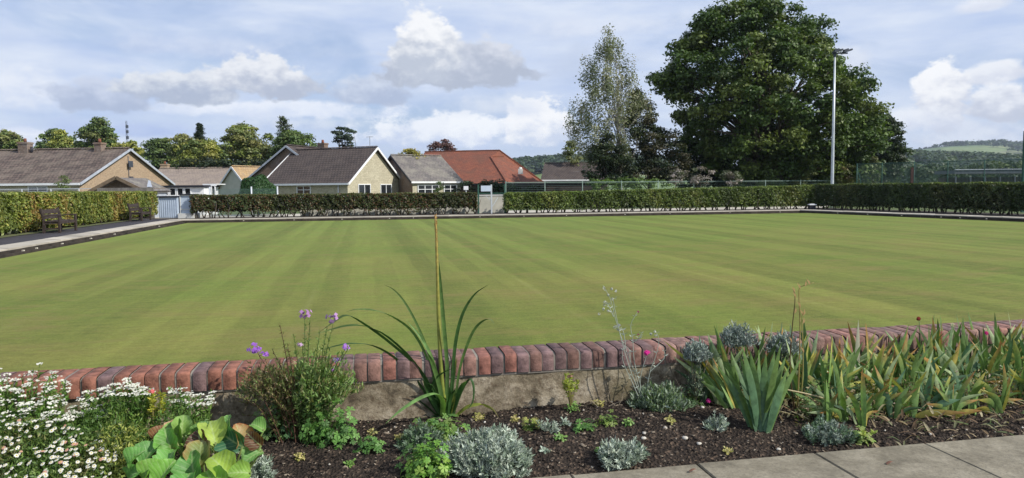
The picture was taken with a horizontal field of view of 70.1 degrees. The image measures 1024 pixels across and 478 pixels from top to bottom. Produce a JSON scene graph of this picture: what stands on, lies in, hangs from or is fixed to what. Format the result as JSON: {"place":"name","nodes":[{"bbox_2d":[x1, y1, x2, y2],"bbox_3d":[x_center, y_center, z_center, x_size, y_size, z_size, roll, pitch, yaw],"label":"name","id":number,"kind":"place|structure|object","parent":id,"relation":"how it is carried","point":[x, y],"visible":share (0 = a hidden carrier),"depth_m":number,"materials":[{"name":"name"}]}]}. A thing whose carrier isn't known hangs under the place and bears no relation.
{"place":"outdoors","nodes":[
{"label":"outdoors","id":0,"kind":"place"},
{"bbox_2d":[0,219,137,237],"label":"grass verge","id":1,"kind":"object","parent":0,"point":[31,232],"depth_m":31.30,"materials":[{"name":"green plant"}]},
{"bbox_2d":[0,190,158,235],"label":"hedge","id":2,"kind":"object","parent":1,"relation":"on","point":[19,212],"visible":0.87,"depth_m":32.29,"materials":[{"name":"green plant"}]},
{"bbox_2d":[0,219,164,244],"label":"asphalt path","id":3,"kind":"structure","parent":0,"point":[21,238],"depth_m":28.72,"materials":[{"name":"grey asphalt"}]},
{"bbox_2d":[39,207,76,232],"bbox_3d":[-17.988,-0.765,28.975,0.749,0.962,1.702,-1,4,-11],"label":"park bench","id":4,"kind":"object","parent":3,"relation":"on","point":[60,221],"visible":1,"depth_m":28.52,"materials":[{"name":"brown wood"}]},
{"bbox_2d":[88,176,170,191],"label":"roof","id":5,"kind":"structure","parent":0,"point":[116,182],"depth_m":46.37,"materials":[{"name":"grey tile"}]},
{"bbox_2d":[300,195,503,215],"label":"boundary wall","id":6,"kind":"structure","parent":0,"point":[485,205],"depth_m":46.80,"materials":[{"name":"white paint"}]},
{"bbox_2d":[0,213,1023,372],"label":"lawn","id":7,"kind":"structure","parent":0,"point":[185,293],"depth_m":13.47,"materials":[{"name":"green plant"}]},
{"bbox_2d":[0,212,1023,258],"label":"ditch ledge","id":8,"kind":"object","parent":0,"point":[47,248],"visible":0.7,"depth_m":40.56,"materials":[{"name":"grey concrete"}]},
{"bbox_2d":[0,0,1023,163],"label":"sky","id":9,"kind":"structure","parent":0,"point":[399,74],"materials":[{"name":"blue"}]},
{"bbox_2d":[1,384,1023,477],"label":"soil bed","id":10,"kind":"object","parent":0,"point":[654,459],"visible":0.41,"depth_m":3.68,"materials":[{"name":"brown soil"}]},
{"bbox_2d":[0,362,73,466],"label":"white flowered plant","id":11,"kind":"object","parent":10,"relation":"on","point":[25,409],"visible":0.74,"depth_m":3.36,"materials":[{"name":"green plant"}]},
{"bbox_2d":[0,415,116,477],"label":"daisy carpet","id":12,"kind":"object","parent":10,"relation":"on","point":[65,451],"visible":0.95,"depth_m":3.07,"materials":[{"name":"white plant"}]},
{"bbox_2d":[65,377,155,448],"bbox_3d":[-1.886,0.842,3.462,0.445,0.338,0.244,-1,4,0],"label":"white flowered plant","id":13,"kind":"object","parent":10,"relation":"on","point":[136,396],"visible":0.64,"depth_m":3.45,"materials":[{"name":"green plant"}]},
{"bbox_2d":[88,419,149,477],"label":"leafy plant","id":14,"kind":"object","parent":10,"relation":"on","point":[116,470],"visible":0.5,"depth_m":3.11,"materials":[{"name":"green plant"}]},
{"bbox_2d":[74,393,216,471],"bbox_3d":[-1.688,0.910,3.321,0.827,0.373,0.456,-1,4,0],"label":"leafy plant","id":15,"kind":"object","parent":10,"relation":"on","point":[87,421],"visible":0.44,"depth_m":3.36,"materials":[{"name":"green plant"}]},
{"bbox_2d":[145,388,165,454],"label":"yellow leaved sprig","id":16,"kind":"object","parent":10,"relation":"on","point":[152,402],"visible":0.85,"depth_m":3.38,"materials":[{"name":"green plant"}]},
{"bbox_2d":[166,385,216,449],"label":"white flowered plant","id":17,"kind":"object","parent":10,"relation":"on","point":[208,404],"visible":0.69,"depth_m":3.49,"materials":[{"name":"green plant"}]},
{"bbox_2d":[122,414,265,477],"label":"round leaved plant","id":18,"kind":"object","parent":10,"relation":"on","point":[227,441],"visible":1,"depth_m":2.97,"materials":[{"name":"green plant"}]},
{"bbox_2d":[239,454,277,477],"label":"silver shrub","id":19,"kind":"object","parent":10,"relation":"on","point":[261,468],"visible":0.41,"depth_m":3.21,"materials":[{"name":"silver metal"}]},
{"bbox_2d":[251,396,313,441],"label":"green lobed plant","id":20,"kind":"object","parent":10,"relation":"on","point":[269,430],"visible":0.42,"depth_m":3.63,"materials":[{"name":"green plant"}]},
{"bbox_2d":[233,309,363,443],"bbox_3d":[-1.068,0.674,3.623,0.651,0.663,0.330,-1,4,0],"label":"purple flowered bush","id":21,"kind":"object","parent":10,"relation":"on","point":[324,378],"visible":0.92,"depth_m":3.58,"materials":[{"name":"green plant"}]},
{"bbox_2d":[298,394,359,449],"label":"green lobed plant","id":22,"kind":"object","parent":10,"relation":"on","point":[345,431],"visible":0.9,"depth_m":3.56,"materials":[{"name":"green plant"}]},
{"bbox_2d":[318,214,498,422],"bbox_3d":[-0.543,0.505,3.770,0.957,1.261,0.457,-1,4,-9],"label":"strap leaved plant","id":23,"kind":"object","parent":10,"relation":"on","point":[443,397],"visible":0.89,"depth_m":3.94,"materials":[{"name":"green plant"}]},
{"bbox_2d":[394,417,446,452],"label":"silver shrub","id":24,"kind":"object","parent":10,"relation":"on","point":[416,436],"visible":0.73,"depth_m":3.50,"materials":[{"name":"green plant"}]},
{"bbox_2d":[395,433,453,477],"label":"green lobed plant","id":25,"kind":"object","parent":10,"relation":"on","point":[434,469],"visible":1,"depth_m":3.25,"materials":[{"name":"green plant"}]},
{"bbox_2d":[413,413,470,443],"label":"green lobed plant","id":26,"kind":"object","parent":10,"relation":"on","point":[452,430],"visible":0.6,"depth_m":3.62,"materials":[{"name":"green plant"}]},
{"bbox_2d":[430,423,534,477],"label":"silver shrub","id":27,"kind":"object","parent":10,"relation":"on","point":[493,451],"visible":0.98,"depth_m":3.28,"materials":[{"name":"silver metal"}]},
{"bbox_2d":[596,434,650,471],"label":"silver shrub","id":28,"kind":"object","parent":10,"relation":"on","point":[622,454],"visible":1,"depth_m":3.40,"materials":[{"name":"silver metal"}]},
{"bbox_2d":[598,286,667,398],"bbox_3d":[0.678,0.582,4.097,0.400,0.649,0.100,-1,4,-8],"label":"magenta campion","id":29,"kind":"object","parent":10,"relation":"on","point":[646,352],"visible":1,"depth_m":4.09,"materials":[{"name":"plant"}]},
{"bbox_2d":[625,379,694,412],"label":"grey leaved clump","id":30,"kind":"object","parent":10,"relation":"on","point":[674,399],"visible":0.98,"depth_m":4.06,"materials":[{"name":"green plant"}]},
{"bbox_2d":[680,338,713,404],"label":"silver shrub","id":31,"kind":"object","parent":10,"relation":"on","point":[698,352],"visible":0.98,"depth_m":4.09,"materials":[{"name":"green plant"}]},
{"bbox_2d":[663,326,739,408],"bbox_3d":[1.066,0.719,4.117,0.434,0.492,0.122,-1,4,0],"label":"iris clump","id":32,"kind":"object","parent":10,"relation":"on","point":[713,383],"visible":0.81,"depth_m":4.10,"materials":[{"name":"green plant"}]},
{"bbox_2d":[715,319,767,390],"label":"silver shrub","id":33,"kind":"object","parent":10,"relation":"on","point":[734,336],"visible":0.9,"depth_m":4.13,"materials":[{"name":"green plant"}]},
{"bbox_2d":[716,345,800,433],"bbox_3d":[1.294,0.767,3.804,0.449,0.489,0.124,-1,4,0],"label":"iris clump","id":34,"kind":"object","parent":10,"relation":"on","point":[761,401],"visible":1,"depth_m":3.80,"materials":[{"name":"green plant"}]},
{"bbox_2d":[763,329,801,397],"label":"silver shrub","id":35,"kind":"object","parent":10,"relation":"on","point":[784,351],"visible":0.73,"depth_m":4.18,"materials":[{"name":"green plant"}]},
{"bbox_2d":[775,340,821,406],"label":"iris clump","id":36,"kind":"object","parent":10,"relation":"on","point":[795,379],"visible":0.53,"depth_m":4.11,"materials":[{"name":"green plant"}]},
{"bbox_2d":[787,279,824,413],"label":"withered flower stalks","id":37,"kind":"object","parent":10,"relation":"on","point":[792,390],"visible":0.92,"depth_m":3.98,"materials":[{"name":"brown plant"}]},
{"bbox_2d":[793,380,837,422],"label":"iris clump","id":38,"kind":"object","parent":10,"relation":"on","point":[827,403],"visible":0.78,"depth_m":3.87,"materials":[{"name":"green plant"}]},
{"bbox_2d":[771,342,860,405],"bbox_3d":[1.690,0.762,4.119,0.584,0.392,0.141,0,4,10],"label":"iris clump","id":39,"kind":"object","parent":10,"relation":"on","point":[814,366],"visible":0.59,"depth_m":4.12,"materials":[{"name":"green plant"}]},
{"bbox_2d":[791,336,862,399],"bbox_3d":[1.778,0.744,4.157,0.450,0.423,0.147,-1,4,0],"label":"iris clump","id":40,"kind":"object","parent":10,"relation":"on","point":[830,371],"visible":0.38,"depth_m":4.12,"materials":[{"name":"green plant"}]},
{"bbox_2d":[801,412,860,446],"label":"silver shrub","id":41,"kind":"object","parent":10,"relation":"on","point":[826,433],"visible":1,"depth_m":3.68,"materials":[{"name":"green plant"}]},
{"bbox_2d":[820,370,860,421],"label":"iris clump","id":42,"kind":"object","parent":10,"relation":"on","point":[840,415],"visible":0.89,"depth_m":3.89,"materials":[{"name":"green plant"}]},
{"bbox_2d":[817,342,875,402],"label":"iris clump","id":43,"kind":"object","parent":10,"relation":"on","point":[852,363],"visible":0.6,"depth_m":4.11,"materials":[{"name":"green plant"}]},
{"bbox_2d":[834,369,889,426],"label":"iris clump","id":44,"kind":"object","parent":10,"relation":"on","point":[862,415],"visible":0.94,"depth_m":3.85,"materials":[{"name":"green plant"}]},
{"bbox_2d":[840,338,891,400],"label":"iris clump","id":45,"kind":"object","parent":10,"relation":"on","point":[880,362],"visible":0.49,"depth_m":4.19,"materials":[{"name":"green plant"}]},
{"bbox_2d":[853,350,901,400],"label":"iris clump","id":46,"kind":"object","parent":10,"relation":"on","point":[889,365],"visible":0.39,"depth_m":4.20,"materials":[{"name":"green plant"}]},
{"bbox_2d":[871,369,924,417],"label":"iris clump","id":47,"kind":"object","parent":10,"relation":"on","point":[897,408],"visible":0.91,"depth_m":3.94,"materials":[{"name":"green plant"}]},
{"bbox_2d":[778,371,1023,446],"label":"leaf litter","id":48,"kind":"object","parent":10,"relation":"on","point":[914,425],"visible":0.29,"depth_m":3.90,"materials":[{"name":"brown plant"}]},
{"bbox_2d":[887,330,930,392],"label":"iris clump","id":49,"kind":"object","parent":10,"relation":"on","point":[903,366],"visible":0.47,"depth_m":4.21,"materials":[{"name":"green plant"}]},
{"bbox_2d":[794,353,1023,426],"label":"undergrowth","id":50,"kind":"object","parent":10,"relation":"on","point":[804,401],"visible":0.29,"depth_m":4.08,"materials":[{"name":"green plant"}]},
{"bbox_2d":[887,371,966,417],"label":"iris clump","id":51,"kind":"object","parent":10,"relation":"on","point":[914,399],"visible":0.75,"depth_m":3.95,"materials":[{"name":"green plant"}]},
{"bbox_2d":[901,335,959,396],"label":"iris clump","id":52,"kind":"object","parent":10,"relation":"on","point":[921,367],"visible":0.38,"depth_m":4.26,"materials":[{"name":"green plant"}]},
{"bbox_2d":[918,369,959,410],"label":"iris clump","id":53,"kind":"object","parent":10,"relation":"on","point":[928,391],"visible":0.7,"depth_m":4.01,"materials":[{"name":"green plant"}]},
{"bbox_2d":[915,324,977,391],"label":"iris clump","id":54,"kind":"object","parent":10,"relation":"on","point":[943,361],"visible":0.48,"depth_m":4.30,"materials":[{"name":"green plant"}]},
{"bbox_2d":[928,370,981,418],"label":"iris clump","id":55,"kind":"object","parent":10,"relation":"on","point":[956,406],"visible":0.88,"depth_m":3.95,"materials":[{"name":"green plant"}]},
{"bbox_2d":[945,366,984,415],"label":"iris clump","id":56,"kind":"object","parent":10,"relation":"on","point":[977,387],"visible":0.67,"depth_m":4.02,"materials":[{"name":"green plant"}]},
{"bbox_2d":[938,337,1002,394],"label":"iris clump","id":57,"kind":"object","parent":10,"relation":"on","point":[971,363],"visible":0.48,"depth_m":4.29,"materials":[{"name":"green plant"}]},
{"bbox_2d":[946,328,1015,389],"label":"iris clump","id":58,"kind":"object","parent":10,"relation":"on","point":[984,365],"visible":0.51,"depth_m":4.30,"materials":[{"name":"green plant"}]},
{"bbox_2d":[976,365,1015,412],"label":"iris clump","id":59,"kind":"object","parent":10,"relation":"on","point":[996,402],"visible":0.97,"depth_m":4.01,"materials":[{"name":"green plant"}]},
{"bbox_2d":[969,335,1022,388],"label":"iris clump","id":60,"kind":"object","parent":10,"relation":"on","point":[1006,358],"visible":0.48,"depth_m":4.33,"materials":[{"name":"green plant"}]},
{"bbox_2d":[146,206,1023,219],"bbox_3d":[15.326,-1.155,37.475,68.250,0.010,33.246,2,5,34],"label":"path","id":61,"kind":"structure","parent":0,"point":[939,212],"depth_m":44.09,"materials":[{"name":"concrete"}]},
{"bbox_2d":[156,196,179,217],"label":"storage cabinet","id":62,"kind":"object","parent":61,"relation":"on","point":[169,206],"visible":0.94,"depth_m":42.45,"materials":[{"name":"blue metal"}]},
{"bbox_2d":[239,174,276,214],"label":"round bush","id":63,"kind":"object","parent":61,"relation":"on","point":[261,181],"visible":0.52,"depth_m":49.13,"materials":[{"name":"green plant"}]},
{"bbox_2d":[189,191,480,217],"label":"hedge","id":64,"kind":"object","parent":61,"relation":"on","point":[265,203],"visible":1,"depth_m":43.89,"materials":[{"name":"green plant"}]},
{"bbox_2d":[502,184,815,212],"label":"hedge","id":65,"kind":"object","parent":61,"relation":"on","point":[795,196],"visible":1,"depth_m":48.07,"materials":[{"name":"green plant"}]},
{"bbox_2d":[812,181,1023,214],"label":"hedge","id":66,"kind":"object","parent":61,"relation":"on","point":[904,196],"visible":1,"depth_m":41.79,"materials":[{"name":"green plant"}]},
{"bbox_2d":[219,188,1023,214],"bbox_3d":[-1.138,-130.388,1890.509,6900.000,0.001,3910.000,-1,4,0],"label":"ground","id":67,"kind":"structure","parent":0,"point":[916,209],"depth_m":58.93,"materials":[{"name":"green plant"}]},
{"bbox_2d":[0,129,22,148],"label":"tree","id":68,"kind":"object","parent":67,"relation":"on","point":[9,139],"visible":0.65,"depth_m":118.52,"materials":[{"name":"green plant"}]},
{"bbox_2d":[45,129,73,149],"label":"tree","id":69,"kind":"object","parent":67,"relation":"on","point":[58,139],"visible":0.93,"depth_m":123.33,"materials":[{"name":"green plant"}]},
{"bbox_2d":[0,138,174,191],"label":"bungalow","id":70,"kind":"object","parent":67,"relation":"on","point":[25,166],"visible":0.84,"depth_m":56.46,"materials":[{"name":"grey tile"}]},
{"bbox_2d":[73,116,119,147],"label":"tree","id":71,"kind":"object","parent":67,"relation":"on","point":[96,129],"visible":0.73,"depth_m":127.81,"materials":[{"name":"green plant"}]},
{"bbox_2d":[140,137,174,169],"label":"tree","id":72,"kind":"object","parent":67,"relation":"on","point":[156,157],"visible":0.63,"depth_m":112.77,"materials":[{"name":"green plant"}]},
{"bbox_2d":[161,185,219,214],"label":"garage","id":73,"kind":"structure","parent":67,"relation":"on","point":[176,190],"depth_m":51.86,"materials":[{"name":"white paint"}]},
{"bbox_2d":[159,161,229,193],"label":"bungalow","id":74,"kind":"object","parent":67,"relation":"on","point":[196,175],"visible":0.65,"depth_m":80.98,"materials":[{"name":"beige tile"}]},
{"bbox_2d":[170,138,231,166],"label":"tree","id":75,"kind":"object","parent":67,"relation":"on","point":[210,148],"visible":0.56,"depth_m":90.61,"materials":[{"name":"green plant"}]},
{"bbox_2d":[172,156,266,168],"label":"tree row","id":76,"kind":"object","parent":67,"relation":"on","point":[223,162],"visible":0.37,"depth_m":83.15,"materials":[{"name":"green plant"}]},
{"bbox_2d":[218,165,259,198],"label":"bungalow","id":77,"kind":"object","parent":67,"relation":"on","point":[234,176],"visible":0.37,"depth_m":74.92,"materials":[{"name":"paint"}]},
{"bbox_2d":[214,121,276,166],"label":"tree","id":78,"kind":"object","parent":67,"relation":"on","point":[249,147],"visible":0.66,"depth_m":97.14,"materials":[{"name":"green plant"}]},
{"bbox_2d":[247,144,328,184],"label":"bungalow","id":79,"kind":"object","parent":67,"relation":"on","point":[269,166],"visible":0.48,"depth_m":68.95,"materials":[{"name":"grey tile"}]},
{"bbox_2d":[264,129,317,159],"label":"tree","id":80,"kind":"object","parent":67,"relation":"on","point":[282,139],"visible":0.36,"depth_m":96.30,"materials":[{"name":"green plant"}]},
{"bbox_2d":[267,136,399,209],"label":"bungalow","id":81,"kind":"object","parent":67,"relation":"on","point":[322,168],"visible":0.74,"depth_m":64.95,"materials":[{"name":"beige stone"}]},
{"bbox_2d":[331,126,356,147],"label":"pine tree","id":82,"kind":"object","parent":67,"relation":"on","point":[347,137],"visible":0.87,"depth_m":108.74,"materials":[{"name":"green plant"}]},
{"bbox_2d":[387,154,462,195],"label":"bungalow","id":83,"kind":"object","parent":67,"relation":"on","point":[423,174],"visible":0.6,"depth_m":69.06,"materials":[{"name":"grey tile"}]},
{"bbox_2d":[423,150,543,194],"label":"hall","id":84,"kind":"structure","parent":67,"relation":"on","point":[476,167],"depth_m":79.21,"materials":[{"name":"red tile"}]},
{"bbox_2d":[454,178,566,194],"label":"shrubbery","id":85,"kind":"object","parent":67,"relation":"on","point":[498,187],"visible":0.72,"depth_m":67.60,"materials":[{"name":"green plant"}]},
{"bbox_2d":[0,319,1023,437],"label":"garden wall","id":86,"kind":"structure","parent":67,"relation":"on","point":[507,377],"depth_m":4.05,"materials":[{"name":"brick"}]},
{"bbox_2d":[0,209,1023,251],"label":"kerb","id":87,"kind":"structure","parent":67,"relation":"on","point":[13,246],"depth_m":38.62,"materials":[{"name":"grey concrete"}]},
{"bbox_2d":[0,211,1023,254],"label":"edging board","id":88,"kind":"object","parent":67,"relation":"on","point":[51,244],"visible":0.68,"depth_m":40.58,"materials":[{"name":"black wood"}]},
{"bbox_2d":[541,162,605,200],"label":"bungalow","id":89,"kind":"object","parent":67,"relation":"on","point":[560,172],"visible":0.45,"depth_m":84.32,"materials":[{"name":"grey tile"}]},
{"bbox_2d":[563,23,653,189],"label":"birch tree","id":90,"kind":"object","parent":67,"relation":"on","point":[609,55],"visible":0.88,"depth_m":63.00,"materials":[{"name":"green plant"}]},
{"bbox_2d":[581,133,640,189],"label":"evergreen shrub","id":91,"kind":"object","parent":67,"relation":"on","point":[607,162],"visible":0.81,"depth_m":62.06,"materials":[{"name":"green plant"}]},
{"bbox_2d":[585,176,670,189],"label":"hedge","id":92,"kind":"object","parent":67,"relation":"on","point":[629,182],"visible":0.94,"depth_m":60.70,"materials":[{"name":"green plant"}]},
{"bbox_2d":[611,86,698,188],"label":"evergreen shrub","id":93,"kind":"object","parent":67,"relation":"on","point":[653,165],"visible":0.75,"depth_m":64.44,"materials":[{"name":"green plant"}]},
{"bbox_2d":[505,179,834,205],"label":"rail fence","id":94,"kind":"object","parent":67,"relation":"on","point":[544,187],"visible":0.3,"depth_m":60.04,"materials":[{"name":"green metal"}]},
{"bbox_2d":[666,139,754,188],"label":"evergreen shrub","id":95,"kind":"object","parent":67,"relation":"on","point":[698,163],"visible":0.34,"depth_m":70.62,"materials":[{"name":"green plant"}]},
{"bbox_2d":[644,0,894,203],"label":"broadleaf tree","id":96,"kind":"object","parent":67,"relation":"on","point":[756,142],"visible":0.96,"depth_m":65.14,"materials":[{"name":"green plant"}]},
{"bbox_2d":[829,48,852,207],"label":"floodlight column","id":97,"kind":"structure","parent":67,"relation":"on","point":[838,50],"depth_m":52.45,"materials":[{"name":"metal"}]},
{"bbox_2d":[869,113,913,182],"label":"broadleaf tree","id":98,"kind":"object","parent":67,"relation":"on","point":[892,156],"visible":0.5,"depth_m":76.39,"materials":[{"name":"green plant"}]},
{"bbox_2d":[815,160,1021,185],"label":"valley trees","id":99,"kind":"object","parent":67,"relation":"on","point":[938,166],"visible":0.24,"depth_m":162.64,"materials":[{"name":"green plant"}]},
{"bbox_2d":[856,159,1021,203],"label":"court fence","id":100,"kind":"object","parent":67,"relation":"on","point":[946,170],"visible":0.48,"depth_m":57.05,"materials":[{"name":"green metal"}]},
{"bbox_2d":[934,169,1021,188],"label":"long shelter","id":101,"kind":"object","parent":67,"relation":"on","point":[1000,178],"visible":0.36,"depth_m":106.34,"materials":[{"name":"metal"}]},
{"bbox_2d":[533,167,748,188],"bbox_3d":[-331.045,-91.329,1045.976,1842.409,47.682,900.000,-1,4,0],"label":"hill","id":102,"kind":"structure","parent":0,"point":[538,174],"depth_m":678.07,"materials":[{"name":"green plant"}]},
{"bbox_2d":[512,152,667,172],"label":"woodland","id":103,"kind":"object","parent":102,"relation":"on","point":[533,164],"visible":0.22,"depth_m":901.36,"materials":[{"name":"green plant"}]},
{"bbox_2d":[537,435,1023,477],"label":"path","id":104,"kind":"structure","parent":0,"point":[997,457],"depth_m":3.37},
{"bbox_2d":[923,145,1022,154],"bbox_3d":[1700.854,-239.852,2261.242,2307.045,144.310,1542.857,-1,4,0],"label":"hill","id":105,"kind":"structure","parent":0,"point":[989,148],"depth_m":2229.32,"materials":[{"name":"green plant"}]},
{"bbox_2d":[918,139,1022,151],"bbox_3d":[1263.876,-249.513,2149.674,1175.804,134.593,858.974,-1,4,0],"label":"woodland","id":106,"kind":"object","parent":105,"relation":"on","point":[1017,146],"visible":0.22,"depth_m":2331.61,"materials":[{"name":"green plant"}]},
{"bbox_3d":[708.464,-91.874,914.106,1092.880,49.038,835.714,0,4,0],"label":"mid hill","id":107,"kind":"structure","parent":0,"visible":0},
{"bbox_2d":[875,147,1021,171],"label":"woodland","id":108,"kind":"object","parent":107,"relation":"on","point":[926,156],"visible":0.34,"depth_m":794.45,"materials":[{"name":"green plant"}]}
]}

